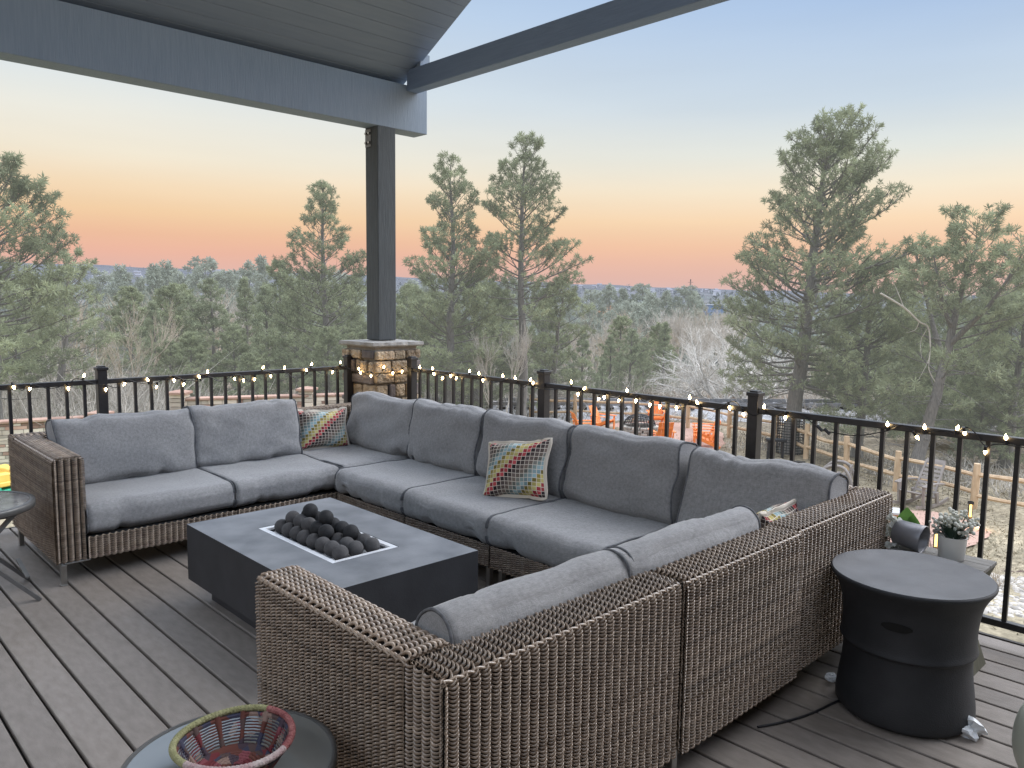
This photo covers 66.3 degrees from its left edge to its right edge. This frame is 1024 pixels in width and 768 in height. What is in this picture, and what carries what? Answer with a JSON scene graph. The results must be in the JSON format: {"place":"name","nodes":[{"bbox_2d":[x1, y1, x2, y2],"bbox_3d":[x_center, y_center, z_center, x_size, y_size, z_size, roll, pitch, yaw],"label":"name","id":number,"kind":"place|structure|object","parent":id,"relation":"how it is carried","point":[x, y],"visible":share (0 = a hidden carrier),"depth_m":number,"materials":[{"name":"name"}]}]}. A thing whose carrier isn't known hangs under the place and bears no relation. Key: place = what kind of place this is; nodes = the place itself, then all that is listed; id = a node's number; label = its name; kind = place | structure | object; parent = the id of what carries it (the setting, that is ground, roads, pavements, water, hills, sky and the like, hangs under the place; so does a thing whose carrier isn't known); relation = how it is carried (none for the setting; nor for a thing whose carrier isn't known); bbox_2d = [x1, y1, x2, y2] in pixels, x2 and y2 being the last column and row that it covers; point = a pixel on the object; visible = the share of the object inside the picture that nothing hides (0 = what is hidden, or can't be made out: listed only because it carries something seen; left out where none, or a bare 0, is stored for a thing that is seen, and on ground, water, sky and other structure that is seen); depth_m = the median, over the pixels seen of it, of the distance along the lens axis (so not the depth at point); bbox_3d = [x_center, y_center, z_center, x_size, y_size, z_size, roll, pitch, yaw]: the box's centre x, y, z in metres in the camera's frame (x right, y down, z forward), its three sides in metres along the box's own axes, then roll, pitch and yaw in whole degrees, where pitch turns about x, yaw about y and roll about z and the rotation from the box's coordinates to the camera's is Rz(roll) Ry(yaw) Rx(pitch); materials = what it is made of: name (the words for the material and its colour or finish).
{"place":"outdoors","nodes":[
{"label":"outdoors","id":0,"kind":"place"},
{"bbox_2d":[0,262,1023,642],"bbox_3d":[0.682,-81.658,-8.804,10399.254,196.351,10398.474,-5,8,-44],"label":"ground","id":1,"kind":"structure","parent":0,"point":[990,518],"depth_m":24.95,"materials":[{"name":"soil"}]},
{"bbox_2d":[0,275,72,410],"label":"pine tree","id":2,"kind":"object","parent":1,"relation":"on","point":[12,318],"visible":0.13,"depth_m":30.71,"materials":[{"name":"green plant"}]},
{"bbox_2d":[0,150,96,419],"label":"pine tree","id":3,"kind":"object","parent":1,"relation":"on","point":[33,243],"visible":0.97,"depth_m":21.30,"materials":[{"name":"green plant"}]},
{"bbox_2d":[0,245,121,414],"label":"pine tree","id":4,"kind":"object","parent":1,"relation":"on","point":[77,332],"visible":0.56,"depth_m":26.57,"materials":[{"name":"green plant"}]},
{"bbox_2d":[2,339,148,418],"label":"bare tree","id":5,"kind":"object","parent":1,"relation":"on","point":[82,373],"visible":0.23,"depth_m":26.88,"materials":[{"name":"plant"}]},
{"bbox_2d":[77,269,125,368],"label":"pine tree","id":6,"kind":"object","parent":1,"relation":"on","point":[102,278],"visible":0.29,"depth_m":114.13,"materials":[{"name":"green plant"}]},
{"bbox_2d":[26,295,183,394],"bbox_3d":[-17.198,-0.999,32.803,6.987,5.596,7.054,1,6,0],"label":"bare tree","id":7,"kind":"object","parent":1,"relation":"on","point":[82,345],"visible":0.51,"depth_m":32.58,"materials":[{"name":"plant"}]},
{"bbox_2d":[94,263,137,362],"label":"pine tree","id":8,"kind":"object","parent":1,"relation":"on","point":[122,275],"visible":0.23,"depth_m":118.50,"materials":[{"name":"green plant"}]},
{"bbox_2d":[90,285,168,387],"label":"pine tree","id":9,"kind":"object","parent":1,"relation":"on","point":[137,296],"visible":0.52,"depth_m":46.34,"materials":[{"name":"green plant"}]},
{"bbox_2d":[127,299,176,376],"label":"pine tree","id":10,"kind":"object","parent":1,"relation":"on","point":[151,313],"visible":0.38,"depth_m":43.67,"materials":[{"name":"green plant"}]},
{"bbox_2d":[134,262,171,359],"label":"pine tree","id":11,"kind":"object","parent":1,"relation":"on","point":[152,276],"visible":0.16,"depth_m":123.71,"materials":[{"name":"green plant"}]},
{"bbox_2d":[127,282,211,387],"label":"pine tree","id":12,"kind":"object","parent":1,"relation":"on","point":[170,291],"visible":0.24,"depth_m":54.19,"materials":[{"name":"green plant"}]},
{"bbox_2d":[0,386,343,464],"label":"garden wall","id":13,"kind":"structure","parent":1,"relation":"on","point":[20,426],"depth_m":21.44,"materials":[{"name":"stone"}]},
{"bbox_2d":[143,338,206,411],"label":"pine tree","id":14,"kind":"object","parent":1,"relation":"on","point":[178,351],"visible":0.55,"depth_m":33.98,"materials":[{"name":"green plant"}]},
{"bbox_2d":[163,331,223,396],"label":"pine tree","id":15,"kind":"object","parent":1,"relation":"on","point":[187,337],"visible":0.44,"depth_m":35.89,"materials":[{"name":"green plant"}]},
{"bbox_2d":[186,255,230,365],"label":"pine tree","id":16,"kind":"object","parent":1,"relation":"on","point":[208,264],"visible":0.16,"depth_m":118.25,"materials":[{"name":"green plant"}]},
{"bbox_2d":[175,277,242,391],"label":"pine tree","id":17,"kind":"object","parent":1,"relation":"on","point":[201,310],"visible":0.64,"depth_m":51.35,"materials":[{"name":"green plant"}]},
{"bbox_2d":[200,269,251,381],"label":"pine tree","id":18,"kind":"object","parent":1,"relation":"on","point":[221,276],"visible":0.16,"depth_m":98.53,"materials":[{"name":"green plant"}]},
{"bbox_2d":[206,323,270,396],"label":"pine tree","id":19,"kind":"object","parent":1,"relation":"on","point":[230,362],"visible":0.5,"depth_m":36.84,"materials":[{"name":"green plant"}]},
{"bbox_2d":[219,276,275,392],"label":"pine tree","id":20,"kind":"object","parent":1,"relation":"on","point":[241,299],"visible":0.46,"depth_m":49.48,"materials":[{"name":"green plant"}]},
{"bbox_2d":[227,352,269,397],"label":"pine tree","id":21,"kind":"object","parent":1,"relation":"on","point":[249,358],"visible":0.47,"depth_m":31.99,"materials":[{"name":"green plant"}]},
{"bbox_2d":[244,254,282,369],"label":"pine tree","id":22,"kind":"object","parent":1,"relation":"on","point":[261,274],"visible":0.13,"depth_m":93.65,"materials":[{"name":"green plant"}]},
{"bbox_2d":[237,284,293,394],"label":"pine tree","id":23,"kind":"object","parent":1,"relation":"on","point":[259,310],"visible":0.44,"depth_m":41.65,"materials":[{"name":"green plant"}]},
{"bbox_2d":[249,259,308,390],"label":"pine tree","id":24,"kind":"object","parent":1,"relation":"on","point":[271,272],"visible":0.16,"depth_m":45.36,"materials":[{"name":"green plant"}]},
{"bbox_2d":[258,292,335,394],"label":"pine tree","id":25,"kind":"object","parent":1,"relation":"on","point":[283,341],"visible":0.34,"depth_m":39.28,"materials":[{"name":"green plant"}]},
{"bbox_2d":[264,179,366,392],"bbox_3d":[-8.450,-3.592,34.792,4.870,10.937,5.515,0,6,-7],"label":"pine tree","id":26,"kind":"object","parent":1,"relation":"on","point":[350,292],"visible":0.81,"depth_m":34.16,"materials":[{"name":"green plant"}]},
{"bbox_2d":[299,325,343,392],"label":"pine tree","id":27,"kind":"object","parent":1,"relation":"on","point":[329,333],"visible":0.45,"depth_m":31.84,"materials":[{"name":"green plant"}]},
{"bbox_2d":[323,325,366,392],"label":"pine tree","id":28,"kind":"object","parent":1,"relation":"on","point":[361,335],"visible":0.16,"depth_m":29.91,"materials":[{"name":"green plant"}]},
{"bbox_2d":[339,339,423,402],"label":"stone pillar","id":29,"kind":"structure","parent":1,"relation":"on","point":[373,356],"depth_m":6.88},
{"bbox_2d":[0,0,728,339],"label":"patio roof","id":30,"kind":"structure","parent":29,"relation":"on","point":[357,63],"depth_m":5.97,"materials":[{"name":"grey metal"}]},
{"bbox_2d":[396,283,442,396],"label":"pine tree","id":31,"kind":"object","parent":1,"relation":"on","point":[400,300],"visible":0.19,"depth_m":37.55,"materials":[{"name":"green plant"}]},
{"bbox_2d":[396,150,517,404],"bbox_3d":[-2.289,-3.223,29.724,4.674,11.096,4.547,-5,8,-44],"label":"pine tree","id":32,"kind":"object","parent":1,"relation":"on","point":[450,300],"visible":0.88,"depth_m":29.33,"materials":[{"name":"green plant"}]},
{"bbox_2d":[2,338,998,433],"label":"undergrowth","id":33,"kind":"object","parent":1,"relation":"on","point":[143,392],"visible":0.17,"depth_m":29.87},
{"bbox_2d":[470,318,533,411],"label":"bare tree","id":34,"kind":"object","parent":1,"relation":"on","point":[523,345],"visible":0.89,"depth_m":29.82,"materials":[{"name":"plant"}]},
{"bbox_2d":[480,288,539,396],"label":"pine tree","id":35,"kind":"object","parent":1,"relation":"on","point":[510,314],"visible":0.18,"depth_m":41.55,"materials":[{"name":"green plant"}]},
{"bbox_2d":[0,262,1020,369],"bbox_3d":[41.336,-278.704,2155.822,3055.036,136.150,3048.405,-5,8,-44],"label":"distant wood","id":36,"kind":"object","parent":1,"relation":"on","point":[675,293],"visible":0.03,"depth_m":666.44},
{"bbox_2d":[0,527,1023,767],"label":"deck frame","id":37,"kind":"object","parent":1,"relation":"on","point":[980,633],"depth_m":3.23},
{"bbox_2d":[0,527,1023,767],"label":"deck floor","id":38,"kind":"structure","parent":37,"relation":"on","point":[167,640],"depth_m":3.23,"materials":[{"name":"wood"}]},
{"bbox_2d":[0,491,41,600],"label":"bistro table","id":39,"kind":"object","parent":38,"relation":"on","point":[13,504],"visible":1,"depth_m":4.05,"materials":[{"name":"metal"}]},
{"bbox_2d":[7,407,236,586],"bbox_3d":[-2.446,0.614,4.931,1.032,0.836,1.048,-5,8,-44],"label":"sofa module","id":40,"kind":"object","parent":38,"relation":"on","point":[98,484],"visible":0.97,"depth_m":4.72,"materials":[{"name":"fabric"}]},
{"bbox_2d":[0,354,353,519],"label":"deck railing","id":41,"kind":"object","parent":38,"relation":"on","point":[102,404],"visible":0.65,"depth_m":5.89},
{"bbox_2d":[11,361,1023,453],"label":"string lights","id":42,"kind":"object","parent":41,"relation":"attached to","point":[963,429],"visible":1,"depth_m":5.17,"materials":[{"name":"white"}]},
{"bbox_2d":[121,708,336,767],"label":"glass table","id":43,"kind":"object","parent":38,"relation":"on","point":[313,745],"visible":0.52,"depth_m":1.99,"materials":[{"name":"grey glass"}]},
{"bbox_2d":[168,704,295,767],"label":"woven bowl","id":44,"kind":"object","parent":43,"relation":"on","point":[243,754],"visible":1,"depth_m":1.93,"materials":[{"name":"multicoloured wicker"}]},
{"bbox_2d":[182,399,339,514],"bbox_3d":[-1.808,0.556,5.539,0.809,0.838,1.047,-5,8,-44],"label":"sofa module","id":45,"kind":"object","parent":38,"relation":"on","point":[252,451],"visible":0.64,"depth_m":5.42,"materials":[{"name":"fabric"}]},
{"bbox_2d":[187,497,477,629],"bbox_3d":[-0.932,0.959,3.925,0.850,0.400,1.335,-5,8,-44],"label":"fire table","id":46,"kind":"object","parent":38,"relation":"on","point":[407,573],"visible":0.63,"depth_m":3.68,"materials":[{"name":"concrete"}]},
{"bbox_2d":[297,391,415,494],"bbox_3d":[-1.153,0.443,6.075,0.927,0.723,1.166,-5,8,-44],"label":"sofa module","id":47,"kind":"object","parent":38,"relation":"on","point":[377,425],"visible":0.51,"depth_m":5.98,"materials":[{"name":"fabric"}]},
{"bbox_2d":[298,407,348,450],"bbox_3d":[-1.484,0.353,6.115,0.462,0.337,0.173,-4,8,-38],"label":"throw pillow","id":48,"kind":"object","parent":47,"relation":"on","point":[319,429],"visible":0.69,"depth_m":6.06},
{"bbox_2d":[335,398,486,523],"bbox_3d":[-0.579,0.573,5.414,1.027,0.860,0.791,-5,8,-44],"label":"sofa module","id":49,"kind":"object","parent":38,"relation":"on","point":[445,442],"visible":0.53,"depth_m":5.31,"materials":[{"name":"fabric"}]},
{"bbox_2d":[255,546,681,767],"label":"sofa module","id":50,"kind":"object","parent":38,"relation":"on","point":[573,663],"visible":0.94,"depth_m":2.16,"materials":[{"name":"wicker"}]},
{"bbox_2d":[402,409,575,586],"bbox_3d":[-0.042,0.638,4.855,1.031,0.863,0.796,-5,8,-44],"label":"sofa module","id":51,"kind":"object","parent":38,"relation":"on","point":[463,510],"visible":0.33,"depth_m":4.67,"materials":[{"name":"fabric"}]},
{"bbox_2d":[483,438,552,500],"bbox_3d":[0.029,0.513,4.693,0.491,0.406,0.211,4,7,31],"label":"throw pillow","id":52,"kind":"object","parent":51,"relation":"on","point":[516,469],"visible":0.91,"depth_m":4.62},
{"bbox_2d":[486,425,697,582],"bbox_3d":[0.500,0.706,4.296,1.027,0.858,0.796,-5,8,-44],"label":"sofa module","id":53,"kind":"object","parent":38,"relation":"on","point":[620,487],"visible":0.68,"depth_m":4.20,"materials":[{"name":"fabric"}]},
{"bbox_2d":[601,505,803,767],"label":"sofa module","id":54,"kind":"object","parent":38,"relation":"on","point":[735,572],"visible":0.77,"depth_m":2.73,"materials":[{"name":"wicker"}]},
{"bbox_2d":[406,356,1023,633],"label":"deck railing","id":55,"kind":"object","parent":38,"relation":"on","point":[754,406],"visible":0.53,"depth_m":4.44,"materials":[{"name":"metal"}]},
{"bbox_2d":[638,446,892,671],"bbox_3d":[1.118,0.725,3.701,0.957,0.718,0.945,-5,8,-44],"label":"sofa module","id":56,"kind":"object","parent":38,"relation":"on","point":[833,516],"visible":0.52,"depth_m":3.55,"materials":[{"name":"wicker"}]},
{"bbox_2d":[756,499,797,527],"bbox_3d":[1.129,0.697,3.483,0.185,0.356,0.443,6,8,38],"label":"throw pillow","id":57,"kind":"object","parent":56,"relation":"on","point":[773,512],"visible":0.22,"depth_m":3.43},
{"bbox_2d":[831,549,998,738],"bbox_3d":[1.546,1.001,3.068,0.579,0.546,0.579,-5,8,-44],"label":"side table","id":58,"kind":"object","parent":38,"relation":"on","point":[910,625],"visible":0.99,"depth_m":2.88,"materials":[{"name":"plastic"}]},
{"bbox_2d":[889,545,996,674],"bbox_3d":[1.854,1.006,3.471,0.367,0.469,0.390,-5,8,-44],"label":"side table","id":59,"kind":"object","parent":38,"relation":"on","point":[986,566],"visible":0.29,"depth_m":3.44,"materials":[{"name":"grey wood"}]},
{"bbox_2d":[883,507,929,552],"bbox_3d":[1.786,0.719,3.644,0.172,0.291,0.271,-5,8,-44],"label":"flower pot","id":60,"kind":"object","parent":59,"relation":"on","point":[905,528],"visible":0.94,"depth_m":3.58,"materials":[{"name":"grey metal"}]},
{"bbox_2d":[928,507,980,561],"bbox_3d":[1.951,0.656,3.456,0.198,0.227,0.209,-5,8,-44],"label":"flower pot","id":61,"kind":"object","parent":59,"relation":"on","point":[952,542],"visible":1,"depth_m":3.42,"materials":[{"name":"white ceramic"}]},
{"bbox_2d":[961,716,987,741],"bbox_3d":[1.694,1.260,2.897,0.109,0.080,0.112,-5,8,-44],"label":"plastic wrap","id":62,"kind":"object","parent":38,"relation":"on","point":[973,729],"visible":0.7,"depth_m":2.87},
{"bbox_2d":[1012,704,1023,767],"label":"ceramic pot","id":63,"kind":"object","parent":38,"relation":"on","point":[1018,739],"visible":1,"depth_m":2.54,"materials":[{"name":"grey ceramic"}]},
{"bbox_2d":[516,295,575,396],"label":"pine tree","id":64,"kind":"object","parent":1,"relation":"on","point":[531,328],"visible":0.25,"depth_m":45.72,"materials":[{"name":"green plant"}]},
{"bbox_2d":[565,327,599,397],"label":"pine tree","id":65,"kind":"object","parent":1,"relation":"on","point":[582,342],"visible":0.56,"depth_m":39.96,"materials":[{"name":"green plant"}]},
{"bbox_2d":[560,288,612,373],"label":"pine tree","id":66,"kind":"object","parent":1,"relation":"on","point":[593,296],"visible":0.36,"depth_m":93.89,"materials":[{"name":"green plant"}]},
{"bbox_2d":[590,283,620,360],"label":"pine tree","id":67,"kind":"object","parent":1,"relation":"on","point":[608,294],"visible":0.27,"depth_m":148.50,"materials":[{"name":"green plant"}]},
{"bbox_2d":[595,334,623,397],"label":"pine tree","id":68,"kind":"object","parent":1,"relation":"on","point":[611,344],"visible":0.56,"depth_m":47.91,"materials":[{"name":"green plant"}]},
{"bbox_2d":[595,315,644,386],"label":"pine tree","id":69,"kind":"object","parent":1,"relation":"on","point":[620,322],"visible":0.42,"depth_m":59.58,"materials":[{"name":"green plant"}]},
{"bbox_2d":[608,328,654,393],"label":"pine tree","id":70,"kind":"object","parent":1,"relation":"on","point":[633,347],"visible":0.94,"depth_m":46.01,"materials":[{"name":"green plant"}]},
{"bbox_2d":[640,322,679,389],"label":"pine tree","id":71,"kind":"object","parent":1,"relation":"on","point":[655,329],"visible":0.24,"depth_m":61.50,"materials":[{"name":"green plant"}]},
{"bbox_2d":[646,321,679,396],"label":"pine tree","id":72,"kind":"object","parent":1,"relation":"on","point":[665,337],"visible":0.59,"depth_m":51.84,"materials":[{"name":"green plant"}]},
{"bbox_2d":[666,285,715,369],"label":"pine tree","id":73,"kind":"object","parent":1,"relation":"on","point":[684,290],"visible":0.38,"depth_m":128.29,"materials":[{"name":"green plant"}]},
{"bbox_2d":[663,307,730,372],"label":"bare tree","id":74,"kind":"object","parent":1,"relation":"on","point":[683,332],"visible":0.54,"depth_m":86.26,"materials":[{"name":"plant"}]},
{"bbox_2d":[683,314,735,370],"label":"bare tree","id":75,"kind":"object","parent":1,"relation":"on","point":[708,336],"visible":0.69,"depth_m":68.31,"materials":[{"name":"plant"}]},
{"bbox_2d":[646,318,808,398],"bbox_3d":[11.007,-0.909,40.037,9.127,5.222,8.185,1,6,0],"label":"bare tree","id":76,"kind":"object","parent":1,"relation":"on","point":[703,384],"visible":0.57,"depth_m":39.34,"materials":[{"name":"plant"}]},
{"bbox_2d":[483,401,1000,430],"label":"ballast bank","id":77,"kind":"structure","parent":1,"relation":"on","point":[695,411],"depth_m":35.28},
{"bbox_2d":[433,270,526,406],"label":"pine tree","id":78,"kind":"object","parent":77,"relation":"on","point":[506,370],"visible":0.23,"depth_m":32.99,"materials":[{"name":"green plant"}]},
{"bbox_2d":[463,130,593,416],"bbox_3d":[0.692,-3.925,31.329,4.692,12.278,5.426,-5,8,-44],"label":"pine tree","id":79,"kind":"object","parent":77,"relation":"on","point":[550,252],"visible":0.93,"depth_m":30.78,"materials":[{"name":"green plant"}]},
{"bbox_2d":[508,285,597,415],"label":"pine tree","id":80,"kind":"object","parent":77,"relation":"on","point":[554,356],"visible":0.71,"depth_m":33.86,"materials":[{"name":"green plant"}]},
{"bbox_2d":[430,397,926,410],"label":"railway track","id":81,"kind":"structure","parent":77,"relation":"on","point":[807,402],"depth_m":36.88,"materials":[{"name":"metal"}]},
{"bbox_2d":[897,294,1001,418],"bbox_3d":[18.736,-0.855,34.097,4.369,6.484,4.243,0,6,-11],"label":"pine tree","id":82,"kind":"object","parent":77,"relation":"on","point":[950,314],"visible":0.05,"depth_m":33.53,"materials":[{"name":"green plant"}]},
{"bbox_2d":[680,351,811,402],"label":"bare tree","id":83,"kind":"object","parent":1,"relation":"on","point":[737,385],"visible":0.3,"depth_m":38.71,"materials":[{"name":"plant"}]},
{"bbox_2d":[507,403,1023,499],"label":"wooden fence","id":84,"kind":"object","parent":1,"relation":"on","point":[1008,484],"visible":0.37,"depth_m":24.02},
{"bbox_2d":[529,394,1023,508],"bbox_3d":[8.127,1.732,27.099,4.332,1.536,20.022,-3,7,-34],"label":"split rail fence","id":85,"kind":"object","parent":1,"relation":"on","point":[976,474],"visible":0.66,"depth_m":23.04,"materials":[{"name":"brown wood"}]},
{"bbox_2d":[776,416,804,454],"bbox_3d":[9.343,1.743,26.320,0.884,1.250,0.884,-5,8,-44],"label":"trunk guard","id":86,"kind":"object","parent":1,"relation":"on","point":[784,431],"visible":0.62,"depth_m":26.02,"materials":[{"name":"black metal"}]},
{"bbox_2d":[710,102,940,454],"bbox_3d":[10.141,-3.090,25.883,7.011,11.837,7.144,-5,8,-44],"label":"pine tree","id":87,"kind":"object","parent":1,"relation":"on","point":[826,152],"visible":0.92,"depth_m":24.92,"materials":[{"name":"green plant"}]},
{"bbox_2d":[808,299,870,402],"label":"pine tree","id":88,"kind":"object","parent":1,"relation":"on","point":[837,309],"visible":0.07,"depth_m":37.82,"materials":[{"name":"green plant"}]},
{"bbox_2d":[676,428,1023,633],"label":"dry grass","id":89,"kind":"structure","parent":1,"relation":"on","point":[988,548],"depth_m":17.33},
{"bbox_2d":[804,257,935,457],"bbox_3d":[11.338,-0.639,25.566,4.264,7.062,4.228,-5,8,-44],"label":"pine tree","id":90,"kind":"object","parent":1,"relation":"on","point":[862,410],"visible":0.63,"depth_m":25.02,"materials":[{"name":"green plant"}]},
{"bbox_2d":[849,287,943,418],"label":"pine tree","id":91,"kind":"object","parent":1,"relation":"on","point":[911,296],"visible":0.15,"depth_m":32.46,"materials":[{"name":"green plant"}]},
{"bbox_2d":[883,350,940,438],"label":"pine tree","id":92,"kind":"object","parent":1,"relation":"on","point":[917,410],"visible":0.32,"depth_m":29.02,"materials":[{"name":"green plant"}]},
{"bbox_2d":[893,458,948,508],"bbox_3d":[10.086,2.441,19.281,1.356,1.092,0.830,-3,7,-32],"label":"rocking chair","id":93,"kind":"object","parent":1,"relation":"on","point":[935,495],"visible":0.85,"depth_m":19.32,"materials":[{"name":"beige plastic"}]},
{"bbox_2d":[871,201,1023,476],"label":"pine tree","id":94,"kind":"object","parent":1,"relation":"on","point":[957,250],"visible":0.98,"depth_m":21.96,"materials":[{"name":"green plant"}]},
{"bbox_2d":[915,330,1005,448],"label":"pine tree","id":95,"kind":"object","parent":1,"relation":"on","point":[953,380],"visible":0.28,"depth_m":27.95,"materials":[{"name":"green plant"}]},
{"bbox_2d":[923,287,1023,467],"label":"pine tree","id":96,"kind":"object","parent":1,"relation":"on","point":[1015,382],"visible":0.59,"depth_m":24.42,"materials":[{"name":"green plant"}]},
{"bbox_2d":[945,353,1023,462],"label":"pine tree","id":97,"kind":"object","parent":1,"relation":"on","point":[969,388],"visible":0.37,"depth_m":24.96,"materials":[{"name":"green plant"}]},
{"bbox_2d":[967,320,1023,435],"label":"pine tree","id":98,"kind":"object","parent":1,"relation":"on","point":[1011,345],"visible":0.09,"depth_m":28.74,"materials":[{"name":"green plant"}]},
{"bbox_2d":[983,572,1023,617],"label":"white gravel","id":99,"kind":"structure","parent":1,"relation":"on","point":[996,609],"depth_m":12.57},
{"bbox_2d":[0,0,1023,295],"label":"sky","id":100,"kind":"structure","parent":0,"point":[663,138],"materials":[{"name":"blue"}]},
{"bbox_2d":[610,420,725,448],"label":"red gravel patio","id":101,"kind":"structure","parent":0,"point":[688,432],"depth_m":30.87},
{"bbox_2d":[624,412,657,435],"bbox_3d":[4.871,1.508,29.921,1.455,0.937,1.455,-5,8,-44],"label":"fire pit","id":102,"kind":"object","parent":101,"relation":"on","point":[643,430],"visible":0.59,"depth_m":29.53,"materials":[{"name":"stone"}]},
{"bbox_2d":[888,510,989,547],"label":"red gravel path","id":103,"kind":"structure","parent":0,"point":[920,518],"depth_m":17.12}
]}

